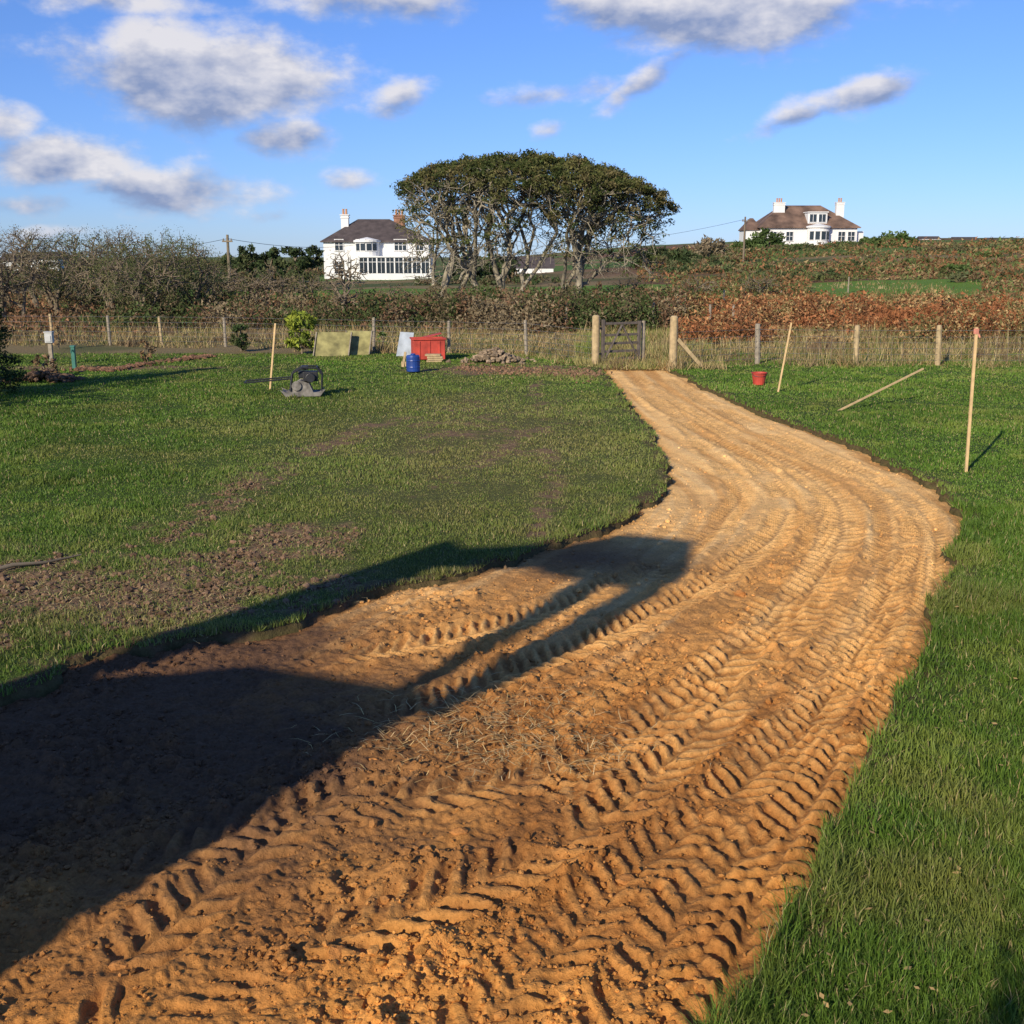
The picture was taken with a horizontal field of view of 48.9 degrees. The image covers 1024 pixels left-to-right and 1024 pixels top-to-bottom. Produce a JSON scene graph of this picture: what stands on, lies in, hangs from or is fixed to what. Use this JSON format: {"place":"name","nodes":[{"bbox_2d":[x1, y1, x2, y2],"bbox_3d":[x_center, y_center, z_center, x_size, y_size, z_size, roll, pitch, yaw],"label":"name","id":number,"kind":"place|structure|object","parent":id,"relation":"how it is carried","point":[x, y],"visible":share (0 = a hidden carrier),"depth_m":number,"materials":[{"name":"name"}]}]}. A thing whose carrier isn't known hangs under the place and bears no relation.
{"place":"outdoors","nodes":[
{"label":"outdoors","id":0,"kind":"place"},
{"bbox_2d":[0,368,962,1023],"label":"dirt track","id":1,"kind":"structure","parent":0,"point":[786,804],"depth_m":6.46,"materials":[{"name":"soil"}]},
{"bbox_2d":[108,495,811,970],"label":"soil clods","id":2,"kind":"object","parent":1,"relation":"on","point":[336,951],"visible":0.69,"depth_m":5.27,"materials":[{"name":"soil"}]},
{"bbox_2d":[0,420,961,1023],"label":"soil clods","id":3,"kind":"object","parent":1,"relation":"on","point":[374,950],"visible":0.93,"depth_m":5.49,"materials":[{"name":"soil"}]},
{"bbox_2d":[276,665,739,795],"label":"dry roots and straw","id":4,"kind":"object","parent":1,"relation":"on","point":[525,753],"visible":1,"depth_m":6.76,"materials":[{"name":"brown"}]},
{"bbox_2d":[0,238,1023,1023],"bbox_3d":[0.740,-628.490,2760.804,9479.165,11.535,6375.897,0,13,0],"label":"ground","id":5,"kind":"structure","parent":0,"point":[610,278],"depth_m":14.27,"materials":[{"name":"plant"}]},
{"bbox_2d":[0,255,19,270],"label":"distant cottage","id":6,"kind":"structure","parent":5,"relation":"on","point":[9,262],"depth_m":231.53,"materials":[{"name":"stone"}]},
{"bbox_2d":[0,298,31,393],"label":"conifer shrub","id":7,"kind":"object","parent":5,"relation":"on","point":[8,377],"visible":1,"depth_m":23.45,"materials":[{"name":"green plant"}]},
{"bbox_2d":[0,227,56,320],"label":"hawthorn tree","id":8,"kind":"object","parent":5,"relation":"on","point":[7,288],"visible":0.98,"depth_m":49.01,"materials":[{"name":"brown plant"}]},
{"bbox_2d":[0,224,63,306],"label":"hawthorn tree","id":9,"kind":"object","parent":5,"relation":"on","point":[34,301],"visible":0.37,"depth_m":64.18,"materials":[{"name":"brown plant"}]},
{"bbox_2d":[0,554,81,570],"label":"fallen branch","id":10,"kind":"object","parent":5,"relation":"on","point":[10,565],"visible":1,"depth_m":10.38,"materials":[{"name":"wood"}]},
{"bbox_2d":[3,368,84,382],"bbox_3d":[-10.913,-3.096,25.872,1.850,0.376,1.288,2,13,7],"label":"soil heap","id":11,"kind":"object","parent":5,"relation":"on","point":[42,374],"visible":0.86,"depth_m":25.70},
{"bbox_2d":[30,354,60,372],"bbox_3d":[-11.102,-3.477,26.832,0.697,0.660,0.768,-5,14,-19],"label":"dead plant","id":12,"kind":"object","parent":5,"relation":"on","point":[37,359],"visible":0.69,"depth_m":26.70,"materials":[{"name":"brown plant"}]},
{"bbox_2d":[43,331,53,364],"bbox_3d":[-12.153,-4.292,29.649,0.230,0.905,0.175,0,13,0],"label":"electric hookup box","id":13,"kind":"object","parent":5,"relation":"on","point":[49,337],"visible":0.94,"depth_m":29.56,"materials":[{"name":"plastic"}]},
{"bbox_2d":[29,252,68,270],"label":"distant cottage","id":14,"kind":"structure","parent":5,"relation":"on","point":[59,259],"depth_m":222.31,"materials":[{"name":"stone"}]},
{"bbox_2d":[11,231,104,315],"bbox_3d":[-21.257,-11.063,52.843,4.293,4.083,4.233,-10,16,-38],"label":"hawthorn tree","id":15,"kind":"object","parent":5,"relation":"on","point":[58,295],"visible":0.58,"depth_m":52.57,"materials":[{"name":"brown plant"}]},
{"bbox_2d":[51,323,65,348],"bbox_3d":[-13.997,-5.439,34.800,0.440,0.833,0.307,-5,14,-21],"label":"dead plant","id":16,"kind":"object","parent":5,"relation":"on","point":[57,336],"visible":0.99,"depth_m":34.78,"materials":[{"name":"brown plant"}]},
{"bbox_2d":[70,345,76,367],"bbox_3d":[-11.211,-3.946,28.767,0.120,0.600,0.223,0,13,0],"label":"water standpipe","id":17,"kind":"object","parent":5,"relation":"on","point":[73,356],"visible":0.92,"depth_m":28.77,"materials":[{"name":"green paint"}]},
{"bbox_2d":[44,224,119,304],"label":"hawthorn tree","id":18,"kind":"object","parent":5,"relation":"on","point":[89,238],"visible":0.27,"depth_m":65.69,"materials":[{"name":"brown plant"}]},
{"bbox_2d":[58,234,151,313],"bbox_3d":[-18.268,-10.591,51.046,4.167,3.886,4.111,7,15,28],"label":"hawthorn tree","id":19,"kind":"object","parent":5,"relation":"on","point":[93,258],"visible":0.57,"depth_m":50.42,"materials":[{"name":"brown plant"}]},
{"bbox_2d":[90,224,155,295],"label":"hawthorn tree","id":20,"kind":"object","parent":5,"relation":"on","point":[124,237],"visible":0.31,"depth_m":69.90,"materials":[{"name":"brown plant"}]},
{"bbox_2d":[62,354,216,372],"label":"soil ridge","id":21,"kind":"structure","parent":5,"relation":"on","point":[129,365],"depth_m":29.28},
{"bbox_2d":[86,233,203,314],"bbox_3d":[-15.561,-9.892,48.026,4.861,3.879,4.929,0,13,0],"label":"hawthorn tree","id":22,"kind":"object","parent":5,"relation":"on","point":[133,285],"visible":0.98,"depth_m":47.49,"materials":[{"name":"green plant"}]},
{"bbox_2d":[140,338,156,360],"bbox_3d":[-9.942,-4.444,30.811,0.501,0.671,0.595,0,13,0],"label":"dead plant","id":23,"kind":"object","parent":5,"relation":"on","point":[148,354],"visible":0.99,"depth_m":30.78,"materials":[{"name":"brown plant"}]},
{"bbox_2d":[131,224,208,288],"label":"hawthorn tree","id":24,"kind":"object","parent":5,"relation":"on","point":[171,241],"visible":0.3,"depth_m":67.73,"materials":[{"name":"brown plant"}]},
{"bbox_2d":[144,235,232,319],"bbox_3d":[-14.422,-10.351,49.953,3.965,3.844,3.768,0,13,0],"label":"hawthorn tree","id":25,"kind":"object","parent":5,"relation":"on","point":[202,272],"visible":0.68,"depth_m":49.72,"materials":[{"name":"brown plant"}]},
{"bbox_2d":[0,478,391,657],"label":"dead grass litter","id":26,"kind":"object","parent":5,"relation":"on","point":[99,591],"visible":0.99,"depth_m":9.80,"materials":[{"name":"brown"}]},
{"bbox_2d":[0,481,435,648],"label":"soil crumbs","id":27,"kind":"object","parent":5,"relation":"on","point":[129,588],"visible":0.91,"depth_m":9.93,"materials":[{"name":"soil"}]},
{"bbox_2d":[195,257,250,299],"bbox_3d":[-14.113,-10.995,54.934,2.883,2.988,3.072,0,13,0],"label":"hawthorn tree","id":28,"kind":"object","parent":5,"relation":"on","point":[227,286],"visible":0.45,"depth_m":54.80,"materials":[{"name":"brown plant"}]},
{"bbox_2d":[222,235,232,287],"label":"utility pole","id":29,"kind":"object","parent":5,"relation":"on","point":[227,240],"visible":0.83,"depth_m":87.58,"materials":[{"name":"brown wood"}]},
{"bbox_2d":[220,252,239,278],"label":"pine tree","id":30,"kind":"object","parent":5,"relation":"on","point":[224,257],"visible":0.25,"depth_m":121.32,"materials":[{"name":"green plant"}]},
{"bbox_2d":[227,323,249,350],"bbox_3d":[-8.210,-5.278,34.024,0.644,0.874,0.713,5,14,19],"label":"evergreen shrub","id":31,"kind":"object","parent":5,"relation":"on","point":[240,343],"visible":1,"depth_m":33.95,"materials":[{"name":"green plant"}]},
{"bbox_2d":[232,243,260,283],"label":"pine tree","id":32,"kind":"object","parent":5,"relation":"on","point":[245,257],"visible":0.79,"depth_m":116.74,"materials":[{"name":"green plant"}]},
{"bbox_2d":[235,264,296,302],"bbox_3d":[-12.867,-11.744,58.773,3.333,2.512,3.485,0,13,0],"label":"hawthorn tree","id":33,"kind":"object","parent":5,"relation":"on","point":[266,289],"visible":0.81,"depth_m":58.66,"materials":[{"name":"brown plant"}]},
{"bbox_2d":[256,245,286,277],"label":"pine tree","id":34,"kind":"object","parent":5,"relation":"on","point":[272,253],"visible":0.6,"depth_m":121.07,"materials":[{"name":"green plant"}]},
{"bbox_2d":[269,323,275,388],"bbox_3d":[-5.125,-3.284,24.111,0.227,1.493,0.038,0,13,0],"label":"wooden stake","id":35,"kind":"object","parent":5,"relation":"on","point":[272,358],"visible":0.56,"depth_m":24.08,"materials":[{"name":"brown wood"}]},
{"bbox_2d":[244,365,325,396],"bbox_3d":[-4.647,-2.690,23.094,1.629,0.602,0.500,-2,13,-8],"label":"plate compactor","id":36,"kind":"object","parent":5,"relation":"on","point":[300,387],"visible":1,"depth_m":22.98,"materials":[{"name":"grey metal"}]},
{"bbox_2d":[274,246,309,282],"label":"pine tree","id":37,"kind":"object","parent":5,"relation":"on","point":[296,252],"visible":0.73,"depth_m":115.12,"materials":[{"name":"green plant"}]},
{"bbox_2d":[269,268,330,302],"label":"hawthorn tree","id":38,"kind":"object","parent":5,"relation":"on","point":[312,285],"visible":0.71,"depth_m":60.55,"materials":[{"name":"brown plant"}]},
{"bbox_2d":[282,310,318,353],"bbox_3d":[-6.193,-5.289,33.095,1.066,1.295,1.139,0,13,0],"label":"laurel shrub","id":39,"kind":"object","parent":5,"relation":"on","point":[296,321],"visible":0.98,"depth_m":32.90,"materials":[{"name":"green plant"}]},
{"bbox_2d":[303,245,324,280],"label":"pine tree","id":40,"kind":"object","parent":5,"relation":"on","point":[318,261],"visible":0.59,"depth_m":118.62,"materials":[{"name":"green plant"}]},
{"bbox_2d":[313,332,352,355],"bbox_3d":[-5.180,-4.860,32.579,1.142,0.678,0.477,-1,13,-5],"label":"leaning panel","id":41,"kind":"object","parent":5,"relation":"on","point":[332,343],"visible":0.88,"depth_m":32.58,"materials":[{"name":"wood"}]},
{"bbox_2d":[319,250,373,322],"bbox_3d":[-6.805,-9.152,46.124,2.258,3.232,2.110,0,13,0],"label":"hawthorn tree","id":42,"kind":"object","parent":5,"relation":"on","point":[343,298],"visible":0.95,"depth_m":46.02,"materials":[{"name":"brown plant"}]},
{"bbox_2d":[346,330,372,354],"bbox_3d":[-4.506,-4.954,32.967,0.900,0.690,0.474,-2,13,-7],"label":"leaning panel","id":43,"kind":"object","parent":5,"relation":"on","point":[361,342],"visible":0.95,"depth_m":32.99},
{"bbox_2d":[323,242,432,279],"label":"rendered walls","id":44,"kind":"structure","parent":5,"relation":"on","point":[385,250],"depth_m":143.03,"materials":[{"name":"paint"}]},
{"bbox_2d":[340,214,349,228],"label":"white chimney","id":45,"kind":"object","parent":44,"relation":"on","point":[344,220],"visible":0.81,"depth_m":145.12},
{"bbox_2d":[353,237,380,241],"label":"bay roof","id":46,"kind":"structure","parent":44,"relation":"on","point":[365,238],"depth_m":141.54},
{"bbox_2d":[232,239,377,247],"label":"overhead wire","id":47,"kind":"object","parent":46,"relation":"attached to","point":[308,247],"visible":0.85,"depth_m":110.30,"materials":[{"name":"black metal"}]},
{"bbox_2d":[320,219,431,242],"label":"slate roof","id":48,"kind":"structure","parent":44,"relation":"on","point":[383,230],"depth_m":144.20,"materials":[{"name":"stone"}]},
{"bbox_2d":[334,239,425,273],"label":"window frames","id":49,"kind":"structure","parent":44,"relation":"attached to","point":[372,259],"depth_m":142.79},
{"bbox_2d":[334,242,428,273],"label":"window glass","id":50,"kind":"object","parent":49,"relation":"in","point":[390,265],"visible":0.85,"depth_m":141.78,"materials":[{"name":"glass"}]},
{"bbox_2d":[393,215,405,225],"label":"brick chimney","id":51,"kind":"object","parent":44,"relation":"on","point":[396,218],"visible":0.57,"depth_m":146.32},
{"bbox_2d":[342,209,402,214],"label":"chimney pots","id":52,"kind":"object","parent":51,"relation":"on","point":[346,211],"visible":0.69,"depth_m":145.18,"materials":[{"name":"ceramic"}]},
{"bbox_2d":[377,331,385,344],"bbox_3d":[-4.144,-5.508,35.953,0.429,0.553,0.321,-11,17,-39],"label":"dead plant","id":53,"kind":"object","parent":5,"relation":"on","point":[381,334],"visible":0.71,"depth_m":35.89,"materials":[{"name":"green plant"}]},
{"bbox_2d":[376,279,418,301],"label":"hawthorn tree","id":54,"kind":"object","parent":5,"relation":"on","point":[393,291],"visible":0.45,"depth_m":56.75,"materials":[{"name":"brown plant"}]},
{"bbox_2d":[401,352,406,366],"bbox_3d":[-2.783,-3.929,29.056,0.147,0.410,0.182,-2,13,-8],"label":"timber offcut","id":55,"kind":"object","parent":5,"relation":"on","point":[403,363],"visible":0.86,"depth_m":29.01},
{"bbox_2d":[396,332,413,355],"bbox_3d":[-3.076,-4.832,32.406,0.467,0.667,0.344,2,13,7],"label":"leaning board","id":56,"kind":"object","parent":5,"relation":"on","point":[404,343],"visible":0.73,"depth_m":32.40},
{"bbox_2d":[406,353,419,371],"bbox_3d":[-2.442,-3.687,27.831,0.350,0.450,0.350,0,13,0],"label":"blue drum","id":57,"kind":"object","parent":5,"relation":"on","point":[412,362],"visible":1,"depth_m":27.70,"materials":[{"name":"plastic"}]},
{"bbox_2d":[409,337,446,359],"bbox_3d":[-2.337,-4.565,31.374,0.960,0.575,0.710,-3,13,-11],"label":"red crate","id":58,"kind":"object","parent":5,"relation":"on","point":[421,347],"visible":0.73,"depth_m":31.07,"materials":[{"name":"plastic"}]},
{"bbox_2d":[425,353,442,361],"bbox_3d":[-2.114,-4.198,30.684,0.497,0.210,0.341,0,13,0],"label":"plank stack","id":59,"kind":"object","parent":5,"relation":"on","point":[434,357],"visible":0.98,"depth_m":30.54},
{"bbox_2d":[444,250,488,279],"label":"bush","id":60,"kind":"object","parent":5,"relation":"on","point":[481,271],"visible":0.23,"depth_m":125.19,"materials":[{"name":"green plant"}]},
{"bbox_2d":[446,346,536,363],"bbox_3d":[-0.482,-4.301,30.813,2.358,0.480,1.531,4,13,15],"label":"rubble heap","id":61,"kind":"object","parent":5,"relation":"on","point":[496,354],"visible":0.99,"depth_m":30.44,"materials":[{"name":"stone"}]},
{"bbox_2d":[476,238,520,277],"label":"pine tree","id":62,"kind":"object","parent":5,"relation":"on","point":[500,262],"visible":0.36,"depth_m":126.57,"materials":[{"name":"green plant"}]},
{"bbox_2d":[0,255,1023,343],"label":"bracken","id":63,"kind":"object","parent":5,"relation":"on","point":[995,309],"visible":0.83,"depth_m":44.39,"materials":[{"name":"brown"}]},
{"bbox_2d":[0,277,1023,371],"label":"rough grass","id":64,"kind":"structure","parent":5,"relation":"on","point":[655,348],"depth_m":35.67,"materials":[{"name":"beige"}]},
{"bbox_2d":[2,240,1023,290],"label":"hedgerow","id":65,"kind":"object","parent":5,"relation":"on","point":[959,277],"visible":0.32,"depth_m":111.38,"materials":[{"name":"green plant"}]},
{"bbox_2d":[6,236,1023,332],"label":"bramble scrub","id":66,"kind":"object","parent":5,"relation":"on","point":[630,303],"visible":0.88,"depth_m":45.59,"materials":[{"name":"green"}]},
{"bbox_2d":[11,314,1023,365],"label":"post and wire fence","id":67,"kind":"object","parent":5,"relation":"on","point":[857,330],"visible":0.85,"depth_m":30.26,"materials":[{"name":"wood"}]},
{"bbox_2d":[448,360,612,383],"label":"soil ridge","id":68,"kind":"structure","parent":5,"relation":"on","point":[487,369],"depth_m":28.17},
{"bbox_2d":[513,257,554,273],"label":"distant cottage","id":69,"kind":"structure","parent":5,"relation":"on","point":[547,266],"depth_m":144.08,"materials":[{"name":"stone"}]},
{"bbox_2d":[389,148,681,297],"bbox_3d":[1.108,-12.798,52.440,13.432,7.899,9.776,0,13,0],"label":"pine tree","id":70,"kind":"object","parent":5,"relation":"on","point":[597,185],"visible":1,"depth_m":50.61,"materials":[{"name":"green plant"}]},
{"bbox_2d":[591,315,599,364],"bbox_3d":[2.202,-4.416,29.644,0.210,1.510,0.210,0,13,0],"label":"gate post","id":71,"kind":"object","parent":5,"relation":"on","point":[595,335],"visible":0.83,"depth_m":29.54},
{"bbox_2d":[599,319,640,360],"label":"field gate","id":72,"kind":"structure","parent":71,"relation":"attached to","point":[609,350],"depth_m":29.89,"materials":[{"name":"grey wood"}]},
{"bbox_2d":[600,274,646,293],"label":"hawthorn tree","id":73,"kind":"object","parent":5,"relation":"on","point":[619,285],"visible":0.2,"depth_m":60.72,"materials":[{"name":"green plant"}]},
{"bbox_2d":[630,250,654,268],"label":"bush","id":74,"kind":"object","parent":5,"relation":"on","point":[638,261],"visible":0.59,"depth_m":136.03,"materials":[{"name":"green plant"}]},
{"bbox_2d":[641,321,645,360],"bbox_3d":[3.538,-4.538,30.386,0.107,1.220,0.110,0,13,0],"label":"gate post","id":75,"kind":"object","parent":5,"relation":"on","point":[643,340],"visible":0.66,"depth_m":30.33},
{"bbox_2d":[645,244,675,262],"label":"pine tree","id":76,"kind":"object","parent":5,"relation":"on","point":[666,254],"visible":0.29,"depth_m":145.20,"materials":[{"name":"green plant"}]},
{"bbox_2d":[669,316,677,369],"bbox_3d":[4.119,-4.230,28.755,0.210,1.540,0.210,0,13,0],"label":"gate post","id":77,"kind":"object","parent":5,"relation":"on","point":[673,335],"visible":0.82,"depth_m":28.64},
{"bbox_2d":[667,248,695,262],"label":"pine tree","id":78,"kind":"object","parent":5,"relation":"on","point":[676,253],"visible":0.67,"depth_m":145.35,"materials":[{"name":"green plant"}]},
{"bbox_2d":[677,338,701,366],"bbox_3d":[4.544,-4.075,28.841,0.723,0.762,0.090,-2,13,-9],"label":"gate post brace","id":79,"kind":"object","parent":5,"relation":"on","point":[687,350],"visible":0.93,"depth_m":28.79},
{"bbox_2d":[532,277,849,330],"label":"field fence posts","id":80,"kind":"object","parent":5,"relation":"on","point":[733,306],"visible":0.33,"depth_m":43.36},
{"bbox_2d":[670,274,725,296],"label":"hawthorn tree","id":81,"kind":"object","parent":5,"relation":"on","point":[702,284],"visible":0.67,"depth_m":70.14,"materials":[{"name":"brown plant"}]},
{"bbox_2d":[691,234,730,257],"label":"round shrub","id":82,"kind":"object","parent":5,"relation":"on","point":[705,249],"visible":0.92,"depth_m":154.68,"materials":[{"name":"beige plant"}]},
{"bbox_2d":[732,240,749,250],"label":"round shrub","id":83,"kind":"object","parent":5,"relation":"on","point":[737,244],"visible":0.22,"depth_m":172.64,"materials":[{"name":"green plant"}]},
{"bbox_2d":[742,217,748,262],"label":"utility pole","id":84,"kind":"object","parent":5,"relation":"on","point":[743,256],"visible":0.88,"depth_m":136.03,"materials":[{"name":"brown wood"}]},
{"bbox_2d":[730,268,788,295],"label":"hawthorn tree","id":85,"kind":"object","parent":5,"relation":"on","point":[765,281],"visible":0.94,"depth_m":73.23,"materials":[{"name":"green plant"}]},
{"bbox_2d":[751,372,767,384],"bbox_3d":[5.504,-2.978,25.106,0.361,0.270,0.356,0,13,0],"label":"red bucket","id":86,"kind":"object","parent":5,"relation":"on","point":[758,378],"visible":1,"depth_m":25.00,"materials":[{"name":"plastic"}]},
{"bbox_2d":[745,227,787,251],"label":"round shrub","id":87,"kind":"object","parent":5,"relation":"on","point":[761,239],"visible":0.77,"depth_m":168.74,"materials":[{"name":"green plant"}]},
{"bbox_2d":[777,323,791,391],"bbox_3d":[5.751,-3.227,23.796,0.302,1.526,0.042,-6,14,-23],"label":"wooden stake","id":88,"kind":"object","parent":5,"relation":"on","point":[784,357],"visible":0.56,"depth_m":23.77,"materials":[{"name":"brown wood"}]},
{"bbox_2d":[739,228,863,244],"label":"rendered walls","id":89,"kind":"structure","parent":5,"relation":"on","point":[801,235],"depth_m":194.19,"materials":[{"name":"paint"}]},
{"bbox_2d":[738,205,860,230],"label":"tiled roof","id":90,"kind":"structure","parent":89,"relation":"on","point":[792,216],"depth_m":195.45,"materials":[{"name":"tile"}]},
{"bbox_2d":[772,202,845,217],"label":"chimneys","id":91,"kind":"object","parent":90,"relation":"on","point":[778,207],"visible":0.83,"depth_m":196.43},
{"bbox_2d":[770,214,855,240],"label":"window frames","id":92,"kind":"structure","parent":89,"relation":"attached to","point":[821,222],"depth_m":194.09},
{"bbox_2d":[774,214,854,240],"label":"window glass","id":93,"kind":"object","parent":92,"relation":"in","point":[823,236],"visible":0.53,"depth_m":194.11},
{"bbox_2d":[803,212,830,227],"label":"dormer and bay top","id":94,"kind":"object","parent":89,"relation":"on","point":[818,225],"visible":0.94,"depth_m":193.90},
{"bbox_2d":[859,235,885,244],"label":"round shrub","id":95,"kind":"object","parent":5,"relation":"on","point":[870,241],"visible":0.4,"depth_m":173.43,"materials":[{"name":"green plant"}]},
{"bbox_2d":[837,368,923,410],"bbox_3d":[7.055,-2.340,21.525,2.374,0.708,0.038,-8,15,-31],"label":"wooden stake","id":96,"kind":"object","parent":5,"relation":"on","point":[887,386],"visible":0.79,"depth_m":21.53,"materials":[{"name":"brown wood"}]},
{"bbox_2d":[878,230,918,246],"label":"round shrub","id":97,"kind":"object","parent":5,"relation":"on","point":[901,235],"visible":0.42,"depth_m":171.36,"materials":[{"name":"green plant"}]},
{"bbox_2d":[784,606,1016,1016],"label":"fallen leaves","id":98,"kind":"object","parent":5,"relation":"on","point":[821,995],"visible":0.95,"depth_m":4.55,"materials":[{"name":"brown"}]},
{"bbox_2d":[902,256,930,262],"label":"round shrub","id":99,"kind":"object","parent":5,"relation":"on","point":[905,260],"visible":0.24,"depth_m":116.62,"materials":[{"name":"green plant"}]},
{"bbox_2d":[917,236,940,239],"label":"distant cottage","id":100,"kind":"structure","parent":5,"relation":"on","point":[926,238],"depth_m":406.64,"materials":[{"name":"stone"}]},
{"bbox_2d":[937,263,970,276],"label":"round shrub","id":101,"kind":"object","parent":5,"relation":"on","point":[961,267],"visible":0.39,"depth_m":97.10,"materials":[{"name":"green plant"}]},
{"bbox_2d":[950,237,977,238],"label":"distant cottage","id":102,"kind":"structure","parent":5,"relation":"on","point":[963,238],"depth_m":436.49,"materials":[{"name":"stone"}]},
{"bbox_2d":[964,327,979,471],"bbox_3d":[6.038,-1.417,14.822,0.077,2.003,0.053,-4,13,-17],"label":"wooden stake","id":103,"kind":"object","parent":5,"relation":"on","point":[976,332],"visible":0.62,"depth_m":14.79,"materials":[{"name":"brown wood"}]},
{"bbox_2d":[975,251,1004,257],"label":"round shrub","id":104,"kind":"object","parent":5,"relation":"on","point":[986,252],"visible":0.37,"depth_m":125.88,"materials":[{"name":"green plant"}]},
{"bbox_2d":[0,0,1023,256],"label":"sky","id":105,"kind":"structure","parent":0,"point":[256,121],"materials":[{"name":"blue"}]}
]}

